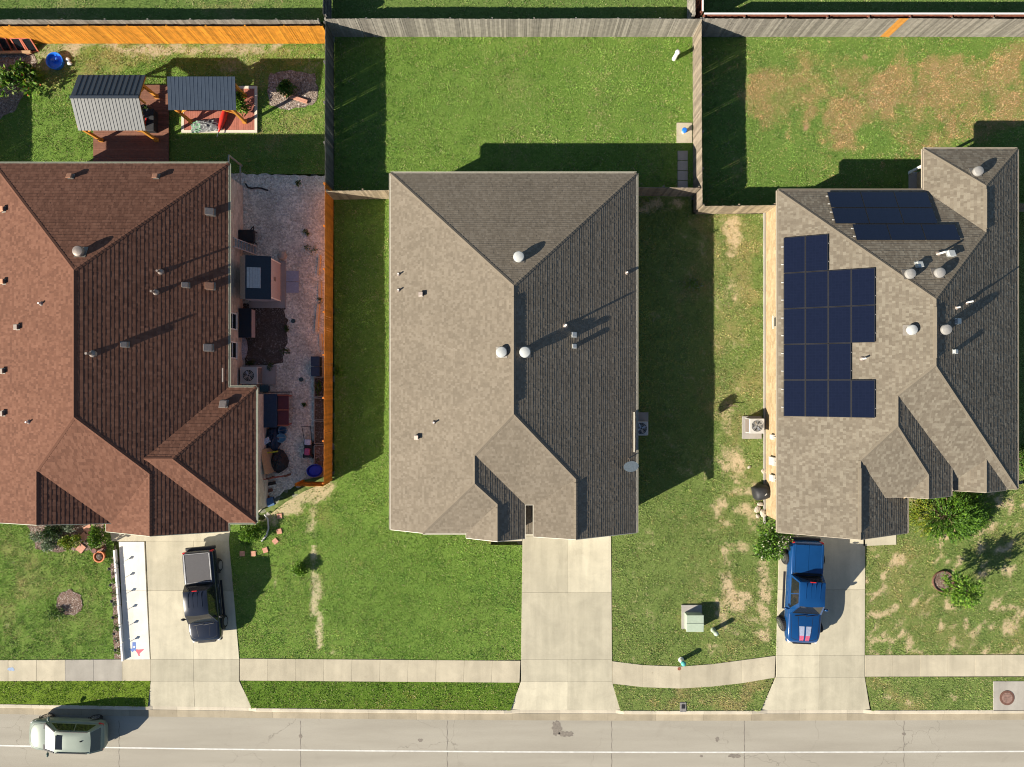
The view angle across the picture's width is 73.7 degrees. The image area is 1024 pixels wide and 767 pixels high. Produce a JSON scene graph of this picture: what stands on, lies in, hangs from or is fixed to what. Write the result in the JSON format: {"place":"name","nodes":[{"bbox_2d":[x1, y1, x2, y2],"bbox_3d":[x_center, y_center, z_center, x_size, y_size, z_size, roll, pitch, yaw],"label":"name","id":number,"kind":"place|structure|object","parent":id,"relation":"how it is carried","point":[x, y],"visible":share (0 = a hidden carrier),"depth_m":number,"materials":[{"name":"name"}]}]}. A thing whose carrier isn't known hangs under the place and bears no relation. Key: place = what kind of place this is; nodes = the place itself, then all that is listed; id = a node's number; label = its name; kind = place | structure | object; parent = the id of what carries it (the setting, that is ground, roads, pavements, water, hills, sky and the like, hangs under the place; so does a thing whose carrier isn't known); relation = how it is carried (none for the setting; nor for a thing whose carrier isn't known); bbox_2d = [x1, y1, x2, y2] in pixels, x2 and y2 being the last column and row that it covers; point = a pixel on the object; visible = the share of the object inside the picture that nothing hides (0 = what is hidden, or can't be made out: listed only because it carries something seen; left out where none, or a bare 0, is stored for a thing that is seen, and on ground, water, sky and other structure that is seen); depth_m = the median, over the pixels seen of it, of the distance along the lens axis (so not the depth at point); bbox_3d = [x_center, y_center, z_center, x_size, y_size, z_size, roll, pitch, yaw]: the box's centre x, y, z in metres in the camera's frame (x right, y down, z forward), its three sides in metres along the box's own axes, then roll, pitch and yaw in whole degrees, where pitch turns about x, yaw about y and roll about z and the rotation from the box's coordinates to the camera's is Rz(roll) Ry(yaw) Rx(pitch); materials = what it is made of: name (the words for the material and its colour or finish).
{"place":"outdoors","nodes":[
{"label":"outdoors","id":0,"kind":"place"},
{"bbox_2d":[0,523,113,660],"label":"lawn","id":1,"kind":"structure","parent":0,"point":[108,612],"depth_m":42.70,"materials":[{"name":"green plant"}]},
{"bbox_2d":[27,524,106,553],"bbox_3d":[-27.883,9.591,42.675,5.112,0.001,2.311,0,90,0],"label":"front bed","id":2,"kind":"object","parent":1,"relation":"on","point":[77,528],"visible":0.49,"depth_m":42.67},
{"bbox_2d":[28,530,56,552],"bbox_3d":[-29.049,9.808,42.392,1.845,0.769,1.507,0,90,0],"label":"silver shrub","id":3,"kind":"object","parent":2,"relation":"on","point":[47,544],"visible":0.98,"depth_m":42.27,"materials":[{"name":"green plant"}]},
{"bbox_2d":[41,525,63,540],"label":"dark shrub","id":4,"kind":"object","parent":2,"relation":"on","point":[52,531],"visible":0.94,"depth_m":42.11,"materials":[{"name":"green plant"}]},
{"bbox_2d":[57,534,83,551],"bbox_3d":[-27.327,9.806,42.318,1.482,0.870,1.041,-22,90,0],"label":"yellow shrub","id":5,"kind":"object","parent":2,"relation":"on","point":[64,542],"visible":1,"depth_m":42.17,"materials":[{"name":"green plant"}]},
{"bbox_2d":[87,524,106,552],"bbox_3d":[-25.644,9.611,42.259,1.177,1.070,1.855,0,90,0],"label":"leafy shrub","id":6,"kind":"object","parent":2,"relation":"on","point":[94,536],"visible":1,"depth_m":42.12,"materials":[{"name":"green plant"}]},
{"bbox_2d":[56,589,82,615],"bbox_3d":[-27.663,13.675,42.665,1.715,0.001,1.666,0,90,0],"label":"mulch ring","id":7,"kind":"object","parent":1,"relation":"on","point":[69,601],"visible":1,"depth_m":42.66,"materials":[{"name":"brown wood"}]},
{"bbox_2d":[110,557,121,658],"bbox_3d":[-24.708,14.019,42.670,0.644,0.001,6.429,-3,90,0],"label":"border bed","id":8,"kind":"object","parent":1,"relation":"on","point":[116,635],"visible":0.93,"depth_m":42.67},
{"bbox_2d":[113,549,124,660],"bbox_3d":[-24.482,13.816,42.570,0.110,0.260,6.918,-4,90,0],"label":"edging board","id":9,"kind":"object","parent":8,"relation":"on","point":[119,607],"visible":1,"depth_m":42.48,"materials":[{"name":"white paint"}]},
{"bbox_2d":[0,680,149,706],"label":"lawn","id":10,"kind":"structure","parent":0,"point":[35,701],"depth_m":42.70,"materials":[{"name":"green plant"}]},
{"bbox_2d":[0,659,150,680],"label":"sidewalk","id":11,"kind":"structure","parent":0,"point":[89,670],"depth_m":42.66,"materials":[{"name":"concrete"}]},
{"bbox_2d":[0,43,324,174],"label":"lawn","id":12,"kind":"structure","parent":0,"point":[181,49],"depth_m":42.70,"materials":[{"name":"green plant"}]},
{"bbox_2d":[0,44,36,118],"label":"corner bed","id":13,"kind":"object","parent":12,"relation":"on","point":[9,103],"visible":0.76,"depth_m":42.68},
{"bbox_2d":[0,58,43,100],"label":"red tipped shrub","id":14,"kind":"object","parent":13,"relation":"on","point":[23,72],"visible":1,"depth_m":41.73,"materials":[{"name":"green plant"}]},
{"bbox_2d":[46,52,64,69],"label":"wading pool","id":15,"kind":"structure","parent":12,"relation":"on","point":[55,61],"depth_m":42.59,"materials":[{"name":"blue plastic"}]},
{"bbox_2d":[93,85,168,161],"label":"deck","id":16,"kind":"structure","parent":12,"relation":"on","point":[125,146],"depth_m":42.52,"materials":[{"name":"brown wood"}]},
{"bbox_2d":[69,75,158,141],"bbox_3d":[-23.586,-16.507,40.930,4.126,3.180,3.286,0,90,0],"label":"gazebo","id":17,"kind":"object","parent":16,"relation":"on","point":[105,102],"visible":1,"depth_m":39.79,"materials":[{"name":"metal"}]},
{"bbox_2d":[143,109,157,132],"bbox_3d":[-22.350,-16.224,42.245,0.670,0.550,1.350,0,90,0],"label":"storage bench","id":18,"kind":"object","parent":16,"relation":"on","point":[151,116],"visible":0.82,"depth_m":41.97,"materials":[{"name":"grey plastic"}]},
{"bbox_2d":[0,155,267,536],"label":"house","id":19,"kind":"structure","parent":12,"relation":"on","point":[130,404],"depth_m":38.21,"materials":[{"name":"brown tile"}]},
{"bbox_2d":[0,25,324,43],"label":"fence","id":20,"kind":"object","parent":12,"relation":"on","point":[127,34],"visible":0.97,"depth_m":41.55,"materials":[{"name":"orange wood"}]},
{"bbox_2d":[181,86,257,132],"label":"deck","id":21,"kind":"structure","parent":12,"relation":"on","point":[233,123],"depth_m":42.56,"materials":[{"name":"red wood"}]},
{"bbox_2d":[191,118,221,132],"bbox_3d":[-19.006,-16.036,42.333,1.900,0.413,0.760,-6,90,0],"label":"tarp heap","id":22,"kind":"object","parent":21,"relation":"on","point":[208,125],"visible":1,"depth_m":42.33,"materials":[{"name":"white plastic"}]},
{"bbox_2d":[167,76,246,123],"bbox_3d":[-18.222,-17.053,41.283,3.991,2.554,1.937,0,90,0],"label":"pergola","id":23,"kind":"object","parent":21,"relation":"on","point":[185,93],"visible":1,"depth_m":40.11,"materials":[{"name":"grey metal"}]},
{"bbox_2d":[236,89,250,116],"bbox_3d":[-16.724,-17.370,42.151,0.946,1.203,1.590,-22,90,0],"label":"deck plant","id":24,"kind":"object","parent":21,"relation":"on","point":[240,103],"visible":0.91,"depth_m":41.97,"materials":[{"name":"green plant"}]},
{"bbox_2d":[267,70,318,109],"bbox_3d":[-13.698,-18.334,42.670,3.229,0.001,2.526,0,90,0],"label":"rock bed","id":25,"kind":"object","parent":12,"relation":"on","point":[305,84],"visible":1,"depth_m":42.67,"materials":[{"name":"grey gravel"}]},
{"bbox_2d":[276,79,298,98],"bbox_3d":[-13.958,-18.273,42.363,1.197,0.811,1.200,34,90,0],"label":"rock bed shrub","id":26,"kind":"object","parent":25,"relation":"on","point":[284,85],"visible":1,"depth_m":42.22,"materials":[{"name":"green plant"}]},
{"bbox_2d":[323,21,333,190],"bbox_3d":[-11.218,-16.871,41.718,0.160,2.003,9.671,0,90,0],"label":"fence","id":27,"kind":"object","parent":12,"relation":"on","point":[328,61],"visible":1,"depth_m":41.70,"materials":[{"name":"grey wood"}]},
{"bbox_2d":[146,541,238,658],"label":"driveway","id":28,"kind":"structure","parent":0,"point":[170,637],"depth_m":42.66,"materials":[{"name":"concrete"}]},
{"bbox_2d":[181,545,227,642],"bbox_3d":[-18.936,12.950,41.717,2.571,1.917,5.820,-5,90,0],"label":"pickup truck","id":29,"kind":"object","parent":28,"relation":"on","point":[205,617],"visible":1,"depth_m":41.48,"materials":[{"name":"paint"}]},
{"bbox_2d":[148,681,250,706],"bbox_3d":[-19.538,19.470,42.733,6.550,0.134,1.736,0,90,0],"label":"driveway apron","id":30,"kind":"object","parent":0,"point":[200,693],"visible":1,"depth_m":42.73,"materials":[{"name":"concrete"}]},
{"bbox_2d":[286,271,298,292],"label":"paving slabs","id":31,"kind":"structure","parent":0,"point":[292,281],"depth_m":42.65,"materials":[{"name":"grey concrete"}]},
{"bbox_2d":[240,299,409,545],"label":"lawn","id":32,"kind":"structure","parent":0,"point":[288,508],"depth_m":42.70,"materials":[{"name":"green plant"}]},
{"bbox_2d":[238,524,264,542],"bbox_3d":[-16.129,9.284,42.222,1.566,1.104,1.180,0,90,0],"label":"round shrub","id":33,"kind":"object","parent":32,"relation":"on","point":[252,533],"visible":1,"depth_m":42.03,"materials":[{"name":"green plant"}]},
{"bbox_2d":[229,544,521,660],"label":"lawn","id":34,"kind":"structure","parent":0,"point":[424,615],"depth_m":42.70,"materials":[{"name":"green plant"}]},
{"bbox_2d":[240,658,519,682],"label":"sidewalk","id":35,"kind":"structure","parent":0,"point":[377,670],"depth_m":42.66,"materials":[{"name":"concrete"}]},
{"bbox_2d":[241,681,518,711],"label":"lawn","id":36,"kind":"structure","parent":0,"point":[360,687],"depth_m":42.70,"materials":[{"name":"green plant"}]},
{"bbox_2d":[410,532,490,545],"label":"lawn","id":37,"kind":"structure","parent":0,"point":[434,539],"depth_m":42.70,"materials":[{"name":"green plant"}]},
{"bbox_2d":[0,714,1023,766],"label":"road","id":38,"kind":"structure","parent":0,"point":[538,735],"depth_m":42.82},
{"bbox_2d":[29,713,107,756],"bbox_3d":[-27.406,21.634,41.950,4.807,1.760,2.471,1,90,0],"label":"parked car","id":39,"kind":"object","parent":38,"relation":"on","point":[50,732],"visible":1,"depth_m":41.61,"materials":[{"name":"white paint"}]},
{"bbox_2d":[0,708,1023,720],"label":"gutter pan","id":40,"kind":"object","parent":38,"relation":"on","point":[511,716],"visible":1,"depth_m":42.80,"materials":[{"name":"concrete"}]},
{"bbox_2d":[0,745,1023,752],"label":"road line","id":41,"kind":"object","parent":38,"relation":"on","point":[545,751],"visible":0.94,"depth_m":42.82,"materials":[{"name":"paint"}]},
{"bbox_2d":[299,720,905,758],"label":"road stains","id":42,"kind":"object","parent":38,"relation":"on","point":[556,728],"visible":1,"depth_m":42.82,"materials":[{"name":"grey asphalt"}]},
{"bbox_2d":[0,0,1023,21],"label":"lawn","id":43,"kind":"structure","parent":0,"point":[492,6],"depth_m":42.70,"materials":[{"name":"green plant"}]},
{"bbox_2d":[334,36,692,300],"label":"lawn","id":44,"kind":"structure","parent":0,"point":[493,45],"depth_m":42.70,"materials":[{"name":"green plant"}]},
{"bbox_2d":[326,189,388,199],"bbox_3d":[-8.946,-11.581,41.730,4.392,1.980,0.160,-1,90,0],"label":"fence","id":45,"kind":"object","parent":44,"relation":"on","point":[359,194],"visible":0.79,"depth_m":41.60,"materials":[{"name":"beige wood"}]},
{"bbox_2d":[324,17,701,36],"bbox_3d":[0.069,-21.721,41.618,22.495,2.204,0.160,0,90,0],"label":"fence","id":46,"kind":"object","parent":44,"relation":"on","point":[386,27],"visible":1,"depth_m":41.54,"materials":[{"name":"grey wood"}]},
{"bbox_2d":[389,172,638,541],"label":"house","id":47,"kind":"structure","parent":44,"relation":"on","point":[513,355],"depth_m":38.12,"materials":[{"name":"beige"}]},
{"bbox_2d":[638,185,699,196],"bbox_3d":[9.086,-11.769,41.738,4.332,1.965,0.159,1,90,0],"label":"fence","id":48,"kind":"object","parent":44,"relation":"on","point":[663,190],"visible":0.81,"depth_m":41.60,"materials":[{"name":"wood"}]},
{"bbox_2d":[677,151,687,187],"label":"stepping slabs","id":49,"kind":"structure","parent":44,"relation":"on","point":[682,165],"depth_m":42.66,"materials":[{"name":"grey concrete"}]},
{"bbox_2d":[676,123,691,142],"bbox_3d":[10.769,-15.661,42.690,0.969,0.080,1.250,0,90,0],"label":"concrete pad","id":50,"kind":"object","parent":44,"relation":"on","point":[683,138],"visible":1,"depth_m":42.65,"materials":[{"name":"beige concrete"}]},
{"bbox_2d":[511,682,619,709],"bbox_3d":[3.345,19.569,42.733,6.925,0.134,1.871,0,90,0],"label":"driveway apron","id":51,"kind":"object","parent":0,"point":[565,696],"visible":1,"depth_m":42.73,"materials":[{"name":"concrete"}]},
{"bbox_2d":[521,536,611,659],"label":"driveway","id":52,"kind":"structure","parent":0,"point":[566,601],"depth_m":42.66,"materials":[{"name":"concrete"}]},
{"bbox_2d":[521,660,611,681],"bbox_3d":[3.407,17.943,42.733,5.678,0.135,1.370,0,90,0],"label":"sidewalk crossing","id":53,"kind":"object","parent":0,"point":[566,670],"visible":1,"depth_m":42.66,"materials":[{"name":"concrete"}]},
{"bbox_2d":[114,22,1023,701],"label":"ground","id":54,"kind":"structure","parent":0,"point":[288,494],"depth_m":42.98,"materials":[{"name":"brown soil"}]},
{"bbox_2d":[119,541,150,659],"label":"front walk","id":55,"kind":"structure","parent":54,"relation":"on","point":[134,591],"depth_m":42.66,"materials":[{"name":"white concrete"}]},
{"bbox_2d":[0,19,321,37],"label":"fence","id":56,"kind":"object","parent":54,"relation":"on","point":[148,22],"visible":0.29,"depth_m":40.82,"materials":[{"name":"wood"}]},
{"bbox_2d":[110,531,229,540],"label":"garage forecourt","id":57,"kind":"structure","parent":54,"relation":"on","point":[220,536],"depth_m":42.67,"materials":[{"name":"concrete"}]},
{"bbox_2d":[151,659,239,680],"bbox_3d":[-19.803,17.912,42.733,5.522,0.135,1.370,0,90,0],"label":"sidewalk crossing","id":58,"kind":"object","parent":54,"relation":"on","point":[195,669],"visible":1,"depth_m":42.66,"materials":[{"name":"concrete"}]},
{"bbox_2d":[231,173,332,512],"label":"gravel yard","id":59,"kind":"structure","parent":54,"relation":"on","point":[283,212],"depth_m":42.69,"materials":[{"name":"grey gravel"}]},
{"bbox_2d":[238,226,256,243],"bbox_3d":[-16.561,-9.096,42.263,1.500,0.875,1.118,0,90,0],"label":"black cart","id":60,"kind":"object","parent":59,"relation":"on","point":[248,236],"visible":0.69,"depth_m":41.90,"materials":[{"name":"plastic"}]},
{"bbox_2d":[240,365,275,383],"bbox_3d":[-15.701,-0.540,42.245,1.950,0.951,1.200,0,90,0],"label":"air conditioner","id":61,"kind":"object","parent":59,"relation":"on","point":[256,374],"visible":1,"depth_m":42.15,"materials":[{"name":"grey metal"}]},
{"bbox_2d":[240,255,285,307],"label":"playhouse shed","id":62,"kind":"structure","parent":59,"relation":"on","point":[262,281],"depth_m":40.77,"materials":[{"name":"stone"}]},
{"bbox_2d":[243,303,287,364],"bbox_3d":[-15.582,-3.046,42.683,3.223,0.001,4.095,0,90,0],"label":"soil patch","id":63,"kind":"object","parent":59,"relation":"on","point":[268,342],"visible":0.8,"depth_m":42.68,"materials":[{"name":"brown soil"}]},
{"bbox_2d":[238,308,254,337],"bbox_3d":[-16.400,-3.720,42.315,0.800,0.770,1.800,0,90,0],"label":"storage cabinet","id":64,"kind":"object","parent":63,"relation":"on","point":[246,322],"visible":1,"depth_m":41.93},
{"bbox_2d":[261,448,275,474],"bbox_3d":[-14.980,4.750,42.080,0.394,1.204,1.550,-10,90,0],"label":"plywood sheet","id":65,"kind":"object","parent":59,"relation":"on","point":[266,457],"visible":0.79,"depth_m":41.90,"materials":[{"name":"brown wood"}]},
{"bbox_2d":[267,427,280,450],"bbox_3d":[-14.874,3.394,42.340,1.090,0.721,1.485,23,90,0],"label":"tarp pile","id":66,"kind":"object","parent":59,"relation":"on","point":[274,444],"visible":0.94,"depth_m":42.28,"materials":[{"name":"blue fabric"}]},
{"bbox_2d":[263,392,291,426],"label":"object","id":67,"kind":"object","parent":59,"relation":"on","point":[275,410],"visible":0.68,"depth_m":41.84,"materials":[{"name":"blue fabric"}]},
{"bbox_2d":[271,449,288,472],"bbox_3d":[-14.518,4.824,42.367,1.205,0.666,1.350,-29,90,0],"label":"black bag","id":68,"kind":"object","parent":59,"relation":"on","point":[279,461],"visible":0.98,"depth_m":42.29,"materials":[{"name":"black plastic"}]},
{"bbox_2d":[314,398,326,419],"bbox_3d":[-11.857,1.579,42.530,0.856,0.340,1.344,0,90,0],"label":"raised bed","id":69,"kind":"object","parent":59,"relation":"on","point":[318,408],"visible":0.56,"depth_m":42.43,"materials":[{"name":"soil"}]},
{"bbox_2d":[314,421,328,443],"bbox_3d":[-11.857,3.032,42.530,0.856,0.340,1.438,0,90,0],"label":"raised bed","id":70,"kind":"object","parent":59,"relation":"on","point":[318,432],"visible":0.58,"depth_m":42.43,"materials":[{"name":"soil"}]},
{"bbox_2d":[322,182,333,483],"bbox_3d":[-11.258,-2.998,41.719,0.160,2.002,18.064,0,90,0],"label":"fence","id":71,"kind":"object","parent":59,"relation":"on","point":[328,334],"visible":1,"depth_m":41.64,"materials":[{"name":"orange wood"}]},
{"bbox_2d":[0,704,1023,713],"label":"kerb","id":72,"kind":"structure","parent":54,"relation":"on","point":[513,711],"depth_m":42.67,"materials":[{"name":"concrete"}]},
{"bbox_2d":[702,13,1023,32],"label":"fence","id":73,"kind":"object","parent":54,"relation":"on","point":[959,16],"visible":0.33,"depth_m":40.85,"materials":[{"name":"white paint"}]},
{"bbox_2d":[613,678,773,711],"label":"lawn","id":74,"kind":"structure","parent":0,"point":[636,704],"depth_m":42.70,"materials":[{"name":"green plant"}]},
{"bbox_2d":[612,655,775,687],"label":"sidewalk","id":75,"kind":"structure","parent":0,"point":[717,674],"depth_m":42.66,"materials":[{"name":"concrete"}]},
{"bbox_2d":[611,196,778,665],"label":"lawn","id":76,"kind":"structure","parent":0,"point":[759,608],"depth_m":42.70,"materials":[{"name":"green plant"}]},
{"bbox_2d":[638,412,647,435],"bbox_3d":[7.906,2.503,42.245,1.200,0.951,1.400,0,90,0],"label":"air conditioner","id":77,"kind":"object","parent":76,"relation":"on","point":[642,423],"visible":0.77,"depth_m":41.81,"materials":[{"name":"grey metal"}]},
{"bbox_2d":[681,605,703,631],"bbox_3d":[11.216,14.574,42.347,1.250,0.766,1.500,0,90,0],"label":"utility cabinet","id":78,"kind":"object","parent":76,"relation":"on","point":[692,618],"visible":1,"depth_m":42.02,"materials":[{"name":"metal"}]},
{"bbox_2d":[742,416,763,438],"bbox_3d":[14.975,2.751,42.245,1.200,0.951,1.400,0,90,0],"label":"air conditioner","id":79,"kind":"object","parent":76,"relation":"on","point":[752,427],"visible":1,"depth_m":42.00,"materials":[{"name":"white metal"}]},
{"bbox_2d":[751,484,769,499],"bbox_3d":[15.435,6.729,42.155,1.058,1.090,0.898,-12,90,0],"label":"covered grill","id":80,"kind":"object","parent":76,"relation":"on","point":[761,492],"visible":0.99,"depth_m":41.83,"materials":[{"name":"black fabric"}]},
{"bbox_2d":[752,518,793,560],"bbox_3d":[15.806,9.668,41.658,2.374,2.147,2.680,31,90,0],"label":"flowering shrub","id":81,"kind":"object","parent":76,"relation":"on","point":[767,547],"visible":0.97,"depth_m":41.32,"materials":[{"name":"green plant"}]},
{"bbox_2d":[761,676,869,709],"bbox_3d":[19.006,19.430,42.733,6.863,0.134,2.155,0,90,0],"label":"driveway apron","id":82,"kind":"object","parent":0,"point":[817,693],"visible":1,"depth_m":42.73,"materials":[{"name":"concrete"}]},
{"bbox_2d":[775,655,864,676],"bbox_3d":[19.271,17.661,42.733,5.522,0.135,1.370,0,90,0],"label":"sidewalk crossing","id":83,"kind":"object","parent":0,"point":[819,665],"visible":1,"depth_m":42.66,"materials":[{"name":"concrete"}]},
{"bbox_2d":[776,536,864,654],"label":"driveway","id":84,"kind":"structure","parent":0,"point":[843,623],"depth_m":42.66,"materials":[{"name":"concrete"}]},
{"bbox_2d":[776,536,828,643],"bbox_3d":[17.843,12.670,41.574,2.700,2.205,6.450,3,90,0],"label":"pickup truck","id":85,"kind":"object","parent":84,"relation":"on","point":[803,600],"visible":0.95,"depth_m":41.30,"materials":[{"name":"blue paint"}]},
{"bbox_2d":[702,37,1023,212],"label":"lawn","id":86,"kind":"structure","parent":0,"point":[852,62],"depth_m":42.70,"materials":[{"name":"green plant"}]},
{"bbox_2d":[693,20,703,212],"bbox_3d":[11.380,-16.183,41.693,0.160,2.053,11.050,0,90,0],"label":"fence","id":87,"kind":"object","parent":86,"relation":"on","point":[698,131],"visible":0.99,"depth_m":41.58,"materials":[{"name":"beige wood"}]},
{"bbox_2d":[695,203,775,213],"bbox_3d":[13.608,-10.675,41.730,4.345,1.979,0.160,-1,90,0],"label":"fence","id":88,"kind":"object","parent":86,"relation":"on","point":[736,209],"visible":0.99,"depth_m":41.62,"materials":[{"name":"beige wood"}]},
{"bbox_2d":[702,17,1023,36],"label":"fence","id":89,"kind":"object","parent":86,"relation":"on","point":[901,27],"visible":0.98,"depth_m":41.54,"materials":[{"name":"grey wood"}]},
{"bbox_2d":[763,147,1018,539],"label":"house","id":90,"kind":"structure","parent":86,"relation":"on","point":[891,352],"depth_m":38.32,"materials":[{"name":"beige"}]},
{"bbox_2d":[863,535,895,545],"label":"entry walk","id":91,"kind":"structure","parent":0,"point":[888,540],"depth_m":42.66,"materials":[{"name":"concrete"}]},
{"bbox_2d":[865,677,993,710],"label":"lawn","id":92,"kind":"structure","parent":0,"point":[920,688],"depth_m":42.70,"materials":[{"name":"green plant"}]},
{"bbox_2d":[865,483,1023,655],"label":"lawn","id":93,"kind":"structure","parent":0,"point":[902,560],"depth_m":42.70,"materials":[{"name":"green plant"}]},
{"bbox_2d":[932,571,953,591],"bbox_3d":[26.914,12.347,42.640,1.320,0.160,1.313,0,90,0],"label":"ring","id":94,"kind":"object","parent":93,"relation":"on","point":[937,582],"visible":0.73,"depth_m":42.62,"materials":[{"name":"stone"}]},
{"bbox_2d":[938,567,984,611],"bbox_3d":[26.915,12.441,41.233,2.634,2.938,2.421,36,90,0],"label":"young tree","id":95,"kind":"object","parent":94,"relation":"in","point":[959,594],"visible":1,"depth_m":40.53,"materials":[{"name":"green plant"}]},
{"bbox_2d":[909,491,995,545],"bbox_3d":[27.127,7.961,41.572,6.104,2.313,4.410,0,90,0],"label":"evergreen shrub","id":96,"kind":"object","parent":93,"relation":"on","point":[970,511],"visible":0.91,"depth_m":41.58,"materials":[{"name":"green plant"}]},
{"bbox_2d":[865,655,1023,676],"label":"sidewalk","id":97,"kind":"structure","parent":0,"point":[933,665],"depth_m":42.66,"materials":[{"name":"concrete"}]},
{"bbox_2d":[993,681,1023,710],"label":"inlet slab","id":98,"kind":"structure","parent":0,"point":[1016,688],"depth_m":42.66,"materials":[{"name":"grey concrete"}]},
{"bbox_2d":[1019,213,1023,480],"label":"lawn","id":99,"kind":"structure","parent":0,"point":[1021,416],"depth_m":42.70,"materials":[{"name":"green plant"}]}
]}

